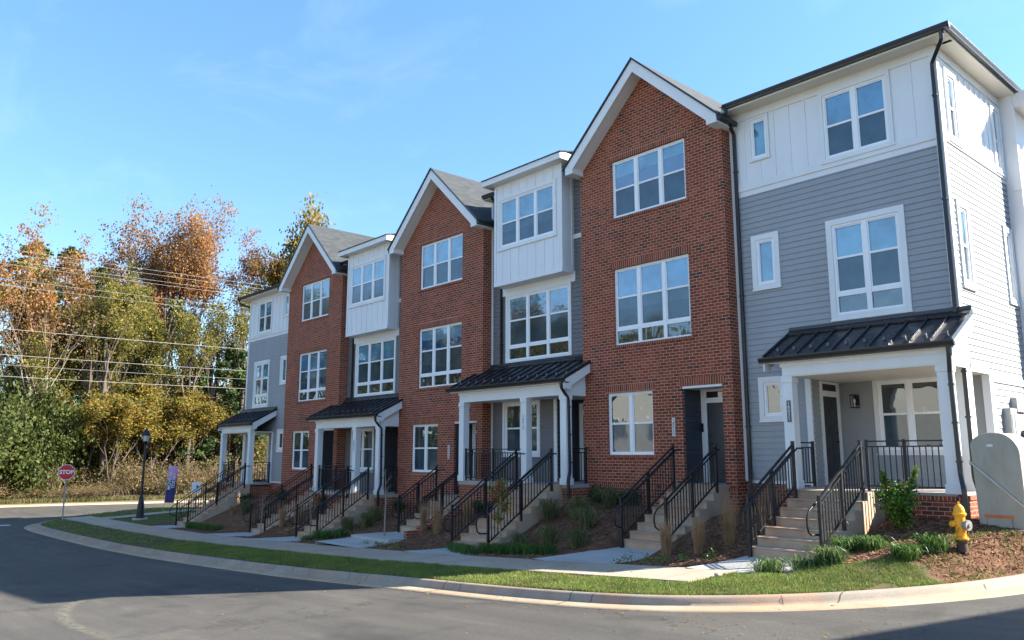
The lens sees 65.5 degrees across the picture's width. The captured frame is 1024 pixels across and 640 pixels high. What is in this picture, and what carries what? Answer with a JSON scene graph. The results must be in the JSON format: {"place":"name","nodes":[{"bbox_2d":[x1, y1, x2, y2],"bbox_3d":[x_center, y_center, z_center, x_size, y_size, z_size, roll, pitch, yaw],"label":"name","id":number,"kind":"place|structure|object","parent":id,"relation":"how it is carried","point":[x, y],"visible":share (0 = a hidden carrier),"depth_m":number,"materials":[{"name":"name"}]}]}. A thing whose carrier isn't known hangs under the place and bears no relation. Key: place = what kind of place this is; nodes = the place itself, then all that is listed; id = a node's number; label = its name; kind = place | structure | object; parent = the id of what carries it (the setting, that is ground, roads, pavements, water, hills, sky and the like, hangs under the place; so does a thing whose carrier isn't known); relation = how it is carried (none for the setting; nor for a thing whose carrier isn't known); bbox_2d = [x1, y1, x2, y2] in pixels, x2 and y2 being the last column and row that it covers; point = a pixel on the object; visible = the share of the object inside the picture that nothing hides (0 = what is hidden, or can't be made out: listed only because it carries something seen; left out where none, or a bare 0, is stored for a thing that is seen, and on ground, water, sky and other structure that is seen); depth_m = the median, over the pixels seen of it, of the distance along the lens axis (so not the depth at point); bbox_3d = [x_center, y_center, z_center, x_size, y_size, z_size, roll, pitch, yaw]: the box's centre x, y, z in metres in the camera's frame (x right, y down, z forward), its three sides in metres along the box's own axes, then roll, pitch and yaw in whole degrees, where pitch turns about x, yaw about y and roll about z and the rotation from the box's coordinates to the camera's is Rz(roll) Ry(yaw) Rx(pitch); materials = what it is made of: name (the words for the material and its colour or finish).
{"place":"outdoors","nodes":[
{"label":"outdoors","id":0,"kind":"place"},
{"bbox_2d":[0,484,216,504],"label":"woodland floor","id":1,"kind":"structure","parent":0,"point":[138,494],"depth_m":60.62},
{"bbox_2d":[0,241,55,393],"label":"tree","id":2,"kind":"object","parent":1,"relation":"on","point":[47,250],"visible":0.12,"depth_m":77.47,"materials":[{"name":"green plant"}]},
{"bbox_2d":[0,334,60,496],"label":"tree","id":3,"kind":"object","parent":1,"relation":"on","point":[37,367],"visible":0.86,"depth_m":61.18,"materials":[{"name":"green plant"}]},
{"bbox_2d":[4,279,64,390],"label":"tree","id":4,"kind":"object","parent":1,"relation":"on","point":[21,321],"visible":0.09,"depth_m":67.55,"materials":[{"name":"orange plant"}]},
{"bbox_2d":[0,201,88,398],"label":"tree","id":5,"kind":"object","parent":1,"relation":"on","point":[36,250],"visible":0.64,"depth_m":65.16,"materials":[{"name":"orange plant"}]},
{"bbox_2d":[14,325,74,389],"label":"tree","id":6,"kind":"object","parent":1,"relation":"on","point":[46,355],"visible":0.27,"depth_m":63.23,"materials":[{"name":"green plant"}]},
{"bbox_2d":[0,400,92,489],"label":"ivy thicket","id":7,"kind":"object","parent":1,"relation":"on","point":[5,432],"visible":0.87,"depth_m":56.94,"materials":[{"name":"green plant"}]},
{"bbox_2d":[0,394,95,498],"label":"ivy thicket","id":8,"kind":"object","parent":1,"relation":"on","point":[64,430],"visible":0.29,"depth_m":59.88,"materials":[{"name":"green plant"}]},
{"bbox_2d":[0,362,96,496],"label":"tree","id":9,"kind":"object","parent":1,"relation":"on","point":[27,406],"visible":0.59,"depth_m":59.36,"materials":[{"name":"green plant"}]},
{"bbox_2d":[0,276,112,495],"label":"tree","id":10,"kind":"object","parent":1,"relation":"on","point":[69,339],"visible":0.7,"depth_m":61.59,"materials":[{"name":"green plant"}]},
{"bbox_2d":[18,384,113,486],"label":"tree","id":11,"kind":"object","parent":1,"relation":"on","point":[101,419],"visible":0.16,"depth_m":63.14,"materials":[{"name":"yellow plant"}]},
{"bbox_2d":[52,246,86,317],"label":"pine tree","id":12,"kind":"object","parent":1,"relation":"on","point":[63,255],"visible":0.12,"depth_m":81.44,"materials":[{"name":"brown plant"}]},
{"bbox_2d":[1,231,140,393],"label":"tree","id":13,"kind":"object","parent":1,"relation":"on","point":[69,288],"visible":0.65,"depth_m":65.97,"materials":[{"name":"orange plant"}]},
{"bbox_2d":[35,443,108,488],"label":"ivy thicket","id":14,"kind":"object","parent":1,"relation":"on","point":[78,464],"visible":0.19,"depth_m":63.15,"materials":[{"name":"green plant"}]},
{"bbox_2d":[57,300,107,492],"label":"tree","id":15,"kind":"object","parent":1,"relation":"on","point":[88,385],"visible":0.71,"depth_m":64.56,"materials":[{"name":"green plant"}]},
{"bbox_2d":[18,320,154,485],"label":"tree","id":16,"kind":"object","parent":1,"relation":"on","point":[71,375],"visible":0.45,"depth_m":65.18,"materials":[{"name":"green plant"}]},
{"bbox_2d":[61,301,153,488],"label":"tree","id":17,"kind":"object","parent":1,"relation":"on","point":[77,360],"visible":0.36,"depth_m":66.25,"materials":[{"name":"green plant"}]},
{"bbox_2d":[0,494,214,503],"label":"roadside weeds","id":18,"kind":"object","parent":1,"relation":"on","point":[69,499],"visible":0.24,"depth_m":58.58,"materials":[{"name":"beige plant"}]},
{"bbox_2d":[86,276,140,491],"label":"tree","id":19,"kind":"object","parent":1,"relation":"on","point":[104,386],"visible":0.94,"depth_m":65.05,"materials":[{"name":"green plant"}]},
{"bbox_2d":[69,373,176,494],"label":"tree","id":20,"kind":"object","parent":1,"relation":"on","point":[118,411],"visible":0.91,"depth_m":62.67,"materials":[{"name":"yellow plant"}]},
{"bbox_2d":[100,450,154,494],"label":"brush","id":21,"kind":"object","parent":1,"relation":"on","point":[130,471],"visible":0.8,"depth_m":63.02,"materials":[{"name":"beige plant"}]},
{"bbox_2d":[101,272,155,487],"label":"tree","id":22,"kind":"object","parent":1,"relation":"on","point":[137,323],"visible":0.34,"depth_m":67.96,"materials":[{"name":"green plant"}]},
{"bbox_2d":[93,234,168,391],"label":"tree","id":23,"kind":"object","parent":1,"relation":"on","point":[109,265],"visible":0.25,"depth_m":84.30,"materials":[{"name":"orange plant"}]},
{"bbox_2d":[83,434,183,493],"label":"understory bush","id":24,"kind":"object","parent":1,"relation":"on","point":[126,458],"visible":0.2,"depth_m":66.10,"materials":[{"name":"brown plant"}]},
{"bbox_2d":[110,362,186,477],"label":"tree","id":25,"kind":"object","parent":1,"relation":"on","point":[135,376],"visible":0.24,"depth_m":67.10,"materials":[{"name":"yellow plant"}]},
{"bbox_2d":[92,258,229,441],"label":"tree","id":26,"kind":"object","parent":1,"relation":"on","point":[155,326],"visible":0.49,"depth_m":70.74,"materials":[{"name":"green plant"}]},
{"bbox_2d":[134,334,190,475],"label":"tree","id":27,"kind":"object","parent":1,"relation":"on","point":[157,360],"visible":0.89,"depth_m":68.18,"materials":[{"name":"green plant"}]},
{"bbox_2d":[129,457,206,494],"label":"brush","id":28,"kind":"object","parent":1,"relation":"on","point":[161,482],"visible":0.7,"depth_m":63.28,"materials":[{"name":"beige plant"}]},
{"bbox_2d":[98,185,239,369],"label":"tree","id":29,"kind":"object","parent":1,"relation":"on","point":[174,266],"visible":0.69,"depth_m":84.12,"materials":[{"name":"orange plant"}]},
{"bbox_2d":[119,385,224,490],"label":"tree","id":30,"kind":"object","parent":1,"relation":"on","point":[158,433],"visible":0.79,"depth_m":66.33,"materials":[{"name":"yellow plant"}]},
{"bbox_2d":[143,194,234,396],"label":"tree","id":31,"kind":"object","parent":1,"relation":"on","point":[196,272],"visible":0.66,"depth_m":84.83,"materials":[{"name":"orange plant"}]},
{"bbox_2d":[162,452,216,493],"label":"brush","id":32,"kind":"object","parent":1,"relation":"on","point":[200,474],"visible":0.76,"depth_m":64.45,"materials":[{"name":"beige plant"}]},
{"bbox_2d":[158,358,222,470],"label":"pine tree","id":33,"kind":"object","parent":1,"relation":"on","point":[208,445],"visible":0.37,"depth_m":70.24,"materials":[{"name":"green plant"}]},
{"bbox_2d":[169,311,223,474],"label":"tree","id":34,"kind":"object","parent":1,"relation":"on","point":[187,353],"visible":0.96,"depth_m":69.20,"materials":[{"name":"green plant"}]},
{"bbox_2d":[167,381,231,471],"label":"tree","id":35,"kind":"object","parent":1,"relation":"on","point":[197,430],"visible":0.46,"depth_m":68.50,"materials":[{"name":"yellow plant"}]},
{"bbox_2d":[192,304,236,484],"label":"tree","id":36,"kind":"object","parent":1,"relation":"on","point":[211,358],"visible":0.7,"depth_m":72.21,"materials":[{"name":"green plant"}]},
{"bbox_2d":[203,299,240,482],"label":"tree","id":37,"kind":"object","parent":1,"relation":"on","point":[216,395],"visible":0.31,"depth_m":74.94,"materials":[{"name":"green plant"}]},
{"bbox_2d":[196,342,265,470],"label":"pine tree","id":38,"kind":"object","parent":1,"relation":"on","point":[229,396],"visible":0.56,"depth_m":71.86,"materials":[{"name":"green plant"}]},
{"bbox_2d":[221,283,253,480],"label":"tree","id":39,"kind":"object","parent":1,"relation":"on","point":[244,331],"visible":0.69,"depth_m":73.19,"materials":[{"name":"green plant"}]},
{"bbox_2d":[219,227,286,314],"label":"tree","id":40,"kind":"object","parent":1,"relation":"on","point":[248,266],"visible":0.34,"depth_m":92.62,"materials":[{"name":"orange plant"}]},
{"bbox_2d":[248,192,335,292],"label":"tree","id":41,"kind":"object","parent":1,"relation":"on","point":[317,216],"visible":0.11,"depth_m":89.97,"materials":[{"name":"yellow plant"}]},
{"bbox_2d":[42,505,203,549],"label":"lawn grass","id":42,"kind":"structure","parent":0,"point":[121,513],"depth_m":36.59,"materials":[{"name":"green plant"}]},
{"bbox_2d":[315,531,403,547],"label":"path","id":43,"kind":"structure","parent":0,"point":[353,542],"depth_m":23.50,"materials":[{"name":"concrete"}]},
{"bbox_2d":[63,509,734,581],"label":"sidewalk","id":44,"kind":"structure","parent":0,"point":[673,574],"depth_m":18.69,"materials":[{"name":"grey concrete"}]},
{"bbox_2d":[0,502,1023,639],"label":"road","id":45,"kind":"structure","parent":0,"point":[127,597],"depth_m":11.98,"materials":[{"name":"grey asphalt"}]},
{"bbox_2d":[0,500,207,507],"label":"kerb","id":46,"kind":"structure","parent":45,"relation":"on","point":[67,504],"depth_m":56.95,"materials":[{"name":"concrete"}]},
{"bbox_2d":[24,523,1023,611],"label":"gutter pan","id":47,"kind":"object","parent":45,"relation":"on","point":[1016,590],"visible":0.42,"depth_m":11.99,"materials":[{"name":"concrete"}]},
{"bbox_2d":[35,519,1023,605],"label":"kerb","id":48,"kind":"structure","parent":45,"relation":"on","point":[1015,580],"depth_m":12.18,"materials":[{"name":"concrete"}]},
{"bbox_2d":[0,0,1023,403],"label":"sky","id":49,"kind":"structure","parent":0,"point":[267,104],"materials":[{"name":"blue"}]},
{"bbox_2d":[41,504,1023,594],"bbox_3d":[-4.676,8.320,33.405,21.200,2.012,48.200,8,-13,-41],"label":"lawn","id":50,"kind":"structure","parent":0,"point":[887,585],"depth_m":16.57,"materials":[{"name":"plant"}]},
{"bbox_2d":[132,428,150,519],"bbox_3d":[-18.393,7.699,39.707,0.720,4.640,0.720,8,-13,-41],"label":"street lamp","id":51,"kind":"object","parent":50,"relation":"on","point":[146,434],"visible":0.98,"depth_m":39.57,"materials":[{"name":"metal"}]},
{"bbox_2d":[111,498,1023,583],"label":"planting bed","id":52,"kind":"object","parent":50,"relation":"on","point":[235,522],"visible":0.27,"depth_m":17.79,"materials":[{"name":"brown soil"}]},
{"bbox_2d":[487,478,516,543],"bbox_3d":[-0.287,4.841,19.550,0.720,1.940,0.704,3,-10,-15],"label":"young tree","id":53,"kind":"object","parent":52,"relation":"on","point":[503,505],"visible":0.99,"depth_m":19.57,"materials":[{"name":"green plant"}]},
{"bbox_2d":[567,507,605,529],"bbox_3d":[1.801,4.840,19.446,1.204,0.542,1.195,2,-10,-9],"label":"grass clump","id":54,"kind":"object","parent":52,"relation":"on","point":[587,520],"visible":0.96,"depth_m":19.38,"materials":[{"name":"green plant"}]},
{"bbox_2d":[656,516,679,556],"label":"ornamental grass","id":55,"kind":"object","parent":52,"relation":"on","point":[666,537],"depth_m":16.23,"materials":[{"name":"beige plant"}]},
{"bbox_2d":[686,510,710,554],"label":"ornamental grass","id":56,"kind":"object","parent":52,"relation":"on","point":[698,532],"depth_m":15.82,"materials":[{"name":"beige plant"}]},
{"bbox_2d":[712,488,744,544],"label":"ornamental grass","id":57,"kind":"object","parent":52,"relation":"on","point":[729,527],"depth_m":15.98,"materials":[{"name":"beige plant"}]},
{"bbox_2d":[803,544,857,565],"bbox_3d":[5.234,3.864,13.102,1.019,0.308,0.945,-1,-10,5],"label":"liriope","id":58,"kind":"object","parent":52,"relation":"on","point":[832,555],"visible":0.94,"depth_m":12.98,"materials":[{"name":"green plant"}]},
{"bbox_2d":[848,533,901,550],"bbox_3d":[6.061,3.777,13.528,0.868,0.256,0.940,8,-13,-41],"label":"liriope","id":59,"kind":"object","parent":52,"relation":"on","point":[868,542],"visible":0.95,"depth_m":13.42,"materials":[{"name":"green plant"}]},
{"bbox_2d":[869,465,921,528],"bbox_3d":[6.981,3.223,14.459,0.910,1.159,0.903,-3,-10,20],"label":"leafy shrub","id":60,"kind":"object","parent":52,"relation":"on","point":[898,504],"visible":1,"depth_m":14.37,"materials":[{"name":"green plant"}]},
{"bbox_2d":[878,540,937,559],"bbox_3d":[6.327,3.688,12.776,1.026,0.257,0.902,0,-10,-1],"label":"liriope","id":61,"kind":"object","parent":52,"relation":"on","point":[906,551],"visible":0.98,"depth_m":12.61,"materials":[{"name":"green plant"}]},
{"bbox_2d":[904,532,965,551],"bbox_3d":[6.799,3.603,12.929,0.906,0.282,0.916,4,-11,-24],"label":"liriope","id":62,"kind":"object","parent":52,"relation":"on","point":[934,539],"visible":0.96,"depth_m":12.81,"materials":[{"name":"green plant"}]},
{"bbox_2d":[949,501,972,551],"bbox_3d":[7.326,3.360,12.953,0.280,0.790,0.340,8,-13,-41],"label":"fire hydrant","id":63,"kind":"object","parent":52,"relation":"on","point":[961,524],"visible":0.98,"depth_m":12.91,"materials":[{"name":"yellow metal"}]},
{"bbox_2d":[969,433,1023,531],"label":"utility cabinet","id":64,"kind":"object","parent":52,"relation":"on","point":[997,463],"visible":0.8,"depth_m":14.05,"materials":[{"name":"grey metal"}]},
{"bbox_2d":[739,556,794,573],"bbox_3d":[4.324,4.143,13.325,1.190,0.334,0.973,8,-13,-41],"label":"liriope","id":65,"kind":"object","parent":50,"relation":"on","point":[775,565],"visible":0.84,"depth_m":13.19,"materials":[{"name":"green plant"}]},
{"bbox_2d":[531,547,656,563],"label":"path","id":66,"kind":"structure","parent":0,"point":[603,555],"depth_m":17.10,"materials":[{"name":"concrete"}]},
{"bbox_2d":[685,556,794,575],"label":"path","id":67,"kind":"structure","parent":0,"point":[732,564],"depth_m":14.11,"materials":[{"name":"concrete"}]},
{"bbox_3d":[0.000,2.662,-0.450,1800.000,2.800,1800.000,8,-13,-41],"label":"ground","id":68,"kind":"structure","parent":0,"visible":0},
{"bbox_2d":[169,284,289,526],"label":"townhouse","id":69,"kind":"structure","parent":68,"relation":"on","point":[262,413],"depth_m":38.77,"materials":[{"name":"grey"}]},
{"bbox_2d":[252,359,269,407],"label":"window","id":70,"kind":"structure","parent":69,"relation":"in","point":[261,369],"depth_m":39.85,"materials":[{"name":"white glass"}]},
{"bbox_2d":[256,297,272,335],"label":"window","id":71,"kind":"structure","parent":69,"relation":"in","point":[265,307],"depth_m":40.38,"materials":[{"name":"white glass"}]},
{"bbox_2d":[243,223,374,533],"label":"townhouse","id":72,"kind":"structure","parent":68,"relation":"on","point":[313,281],"depth_m":35.22,"materials":[{"name":"red brick"}]},
{"bbox_2d":[292,431,308,469],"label":"window","id":73,"kind":"structure","parent":72,"relation":"in","point":[300,438],"depth_m":35.33,"materials":[{"name":"white glass"}]},
{"bbox_2d":[298,349,326,401],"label":"window","id":74,"kind":"structure","parent":72,"relation":"in","point":[312,375],"depth_m":35.28,"materials":[{"name":"glass"}]},
{"bbox_2d":[302,277,329,320],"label":"window","id":75,"kind":"structure","parent":72,"relation":"in","point":[316,294],"depth_m":35.85,"materials":[{"name":"glass"}]},
{"bbox_2d":[289,233,402,539],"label":"townhouse","id":76,"kind":"structure","parent":68,"relation":"on","point":[365,414],"depth_m":31.39,"materials":[{"name":"grey"}]},
{"bbox_2d":[349,427,374,471],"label":"window","id":77,"kind":"structure","parent":76,"relation":"in","point":[367,434],"depth_m":31.92,"materials":[{"name":"white glass"}]},
{"bbox_2d":[348,254,386,308],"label":"window","id":78,"kind":"structure","parent":76,"relation":"in","point":[367,280],"depth_m":32.31,"materials":[{"name":"glass"}]},
{"bbox_2d":[354,335,396,396],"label":"window","id":79,"kind":"structure","parent":76,"relation":"in","point":[375,359],"depth_m":32.08,"materials":[{"name":"glass"}]},
{"bbox_2d":[387,168,493,531],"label":"townhouse","id":80,"kind":"structure","parent":68,"relation":"on","point":[441,244],"depth_m":28.33,"materials":[{"name":"red brick"}]},
{"bbox_2d":[412,424,437,471],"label":"window","id":81,"kind":"structure","parent":80,"relation":"in","point":[425,437],"depth_m":28.41,"materials":[{"name":"white glass"}]},
{"bbox_2d":[419,322,461,387],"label":"window","id":82,"kind":"structure","parent":80,"relation":"in","point":[440,346],"depth_m":28.34,"materials":[{"name":"glass"}]},
{"bbox_2d":[421,233,462,289],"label":"window","id":83,"kind":"structure","parent":80,"relation":"in","point":[442,260],"depth_m":28.92,"materials":[{"name":"glass"}]},
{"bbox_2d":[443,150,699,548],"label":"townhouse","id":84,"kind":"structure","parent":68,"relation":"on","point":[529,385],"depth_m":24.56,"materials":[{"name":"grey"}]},
{"bbox_2d":[502,400,540,456],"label":"window","id":85,"kind":"structure","parent":84,"relation":"in","point":[511,411],"depth_m":25.46,"materials":[{"name":"white plastic"}]},
{"bbox_2d":[497,178,556,251],"bbox_3d":[0.456,-3.306,25.440,0.095,1.832,2.770,8,-13,-41],"label":"window","id":86,"kind":"structure","parent":84,"relation":"in","point":[528,215],"depth_m":25.42,"materials":[{"name":"glass"}]},
{"bbox_2d":[505,280,572,362],"bbox_3d":[0.813,0.134,25.209,0.095,2.332,3.030,8,-13,-41],"label":"window","id":87,"kind":"structure","parent":84,"relation":"in","point":[538,320],"depth_m":25.17,"materials":[{"name":"white plastic"}]},
{"bbox_2d":[562,57,831,550],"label":"townhouse","id":88,"kind":"structure","parent":68,"relation":"on","point":[647,165],"depth_m":21.17,"materials":[{"name":"red brick"}]},
{"bbox_2d":[609,391,653,454],"bbox_3d":[3.244,2.791,21.529,0.059,1.680,1.570,8,-13,-41],"label":"window","id":89,"kind":"structure","parent":88,"relation":"in","point":[630,413],"depth_m":21.53,"materials":[{"name":"glass"}]},
{"bbox_2d":[612,138,685,217],"bbox_3d":[3.784,-3.871,22.044,0.059,1.690,2.550,8,-13,-41],"label":"window","id":90,"kind":"structure","parent":88,"relation":"in","point":[654,177],"depth_m":22.03,"materials":[{"name":"glass"}]},
{"bbox_2d":[615,254,690,344],"bbox_3d":[3.784,-0.504,21.474,0.059,2.160,2.550,8,-13,-41],"label":"window","id":91,"kind":"structure","parent":88,"relation":"in","point":[652,299],"depth_m":21.45,"materials":[{"name":"glass"}]},
{"bbox_2d":[707,402,725,482],"bbox_3d":[5.344,3.098,20.163,0.096,2.020,0.880,8,-13,-41],"label":"door","id":92,"kind":"structure","parent":88,"relation":"in","point":[714,410],"depth_m":20.32,"materials":[{"name":"grey paint"}]},
{"bbox_2d":[719,20,1023,560],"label":"townhouse","id":93,"kind":"structure","parent":68,"relation":"on","point":[878,205],"depth_m":17.68,"materials":[{"name":"grey"}]},
{"bbox_2d":[747,113,770,162],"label":"window","id":94,"kind":"structure","parent":93,"relation":"in","point":[758,126],"depth_m":19.94,"materials":[{"name":"white plastic"}]},
{"bbox_2d":[750,231,781,291],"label":"window","id":95,"kind":"structure","parent":93,"relation":"in","point":[765,252],"depth_m":19.40,"materials":[{"name":"white plastic"}]},
{"bbox_2d":[758,376,783,422],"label":"window","id":96,"kind":"structure","parent":93,"relation":"in","point":[769,388],"depth_m":18.89,"materials":[{"name":"white plastic"}]},
{"bbox_2d":[823,396,840,484],"bbox_3d":[7.443,2.794,18.486,0.700,2.020,0.090,8,-13,-41],"label":"door","id":97,"kind":"structure","parent":93,"relation":"in","point":[830,403],"depth_m":18.50,"materials":[{"name":"grey paint"}]},
{"bbox_2d":[817,69,895,164],"bbox_3d":[7.790,-4.579,18.096,0.095,1.772,1.700,8,-13,-41],"label":"window","id":98,"kind":"structure","parent":93,"relation":"in","point":[855,118],"depth_m":18.07,"materials":[{"name":"glass"}]},
{"bbox_2d":[825,204,913,321],"bbox_3d":[7.810,-1.215,17.504,0.095,2.342,1.780,8,-13,-41],"label":"window","id":99,"kind":"structure","parent":93,"relation":"in","point":[869,274],"depth_m":17.48,"materials":[{"name":"glass"}]},
{"bbox_2d":[872,376,943,454],"bbox_3d":[8.945,2.132,17.865,0.095,1.782,1.610,8,-13,-41],"label":"window","id":100,"kind":"structure","parent":93,"relation":"in","point":[907,408],"depth_m":17.92,"materials":[{"name":"glass"}]},
{"bbox_2d":[942,66,963,148],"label":"window","id":101,"kind":"structure","parent":93,"relation":"in","point":[949,79],"depth_m":17.26,"materials":[{"name":"white plastic"}]},
{"bbox_2d":[954,198,977,291],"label":"window","id":102,"kind":"structure","parent":93,"relation":"in","point":[962,209],"depth_m":16.74,"materials":[{"name":"white plastic"}]},
{"bbox_2d":[988,102,1006,177],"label":"window","id":103,"kind":"structure","parent":93,"relation":"in","point":[995,124],"depth_m":19.10,"materials":[{"name":"white plastic"}]},
{"bbox_2d":[1001,225,1020,306],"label":"window","id":104,"kind":"structure","parent":93,"relation":"in","point":[1013,290],"depth_m":18.58,"materials":[{"name":"white plastic"}]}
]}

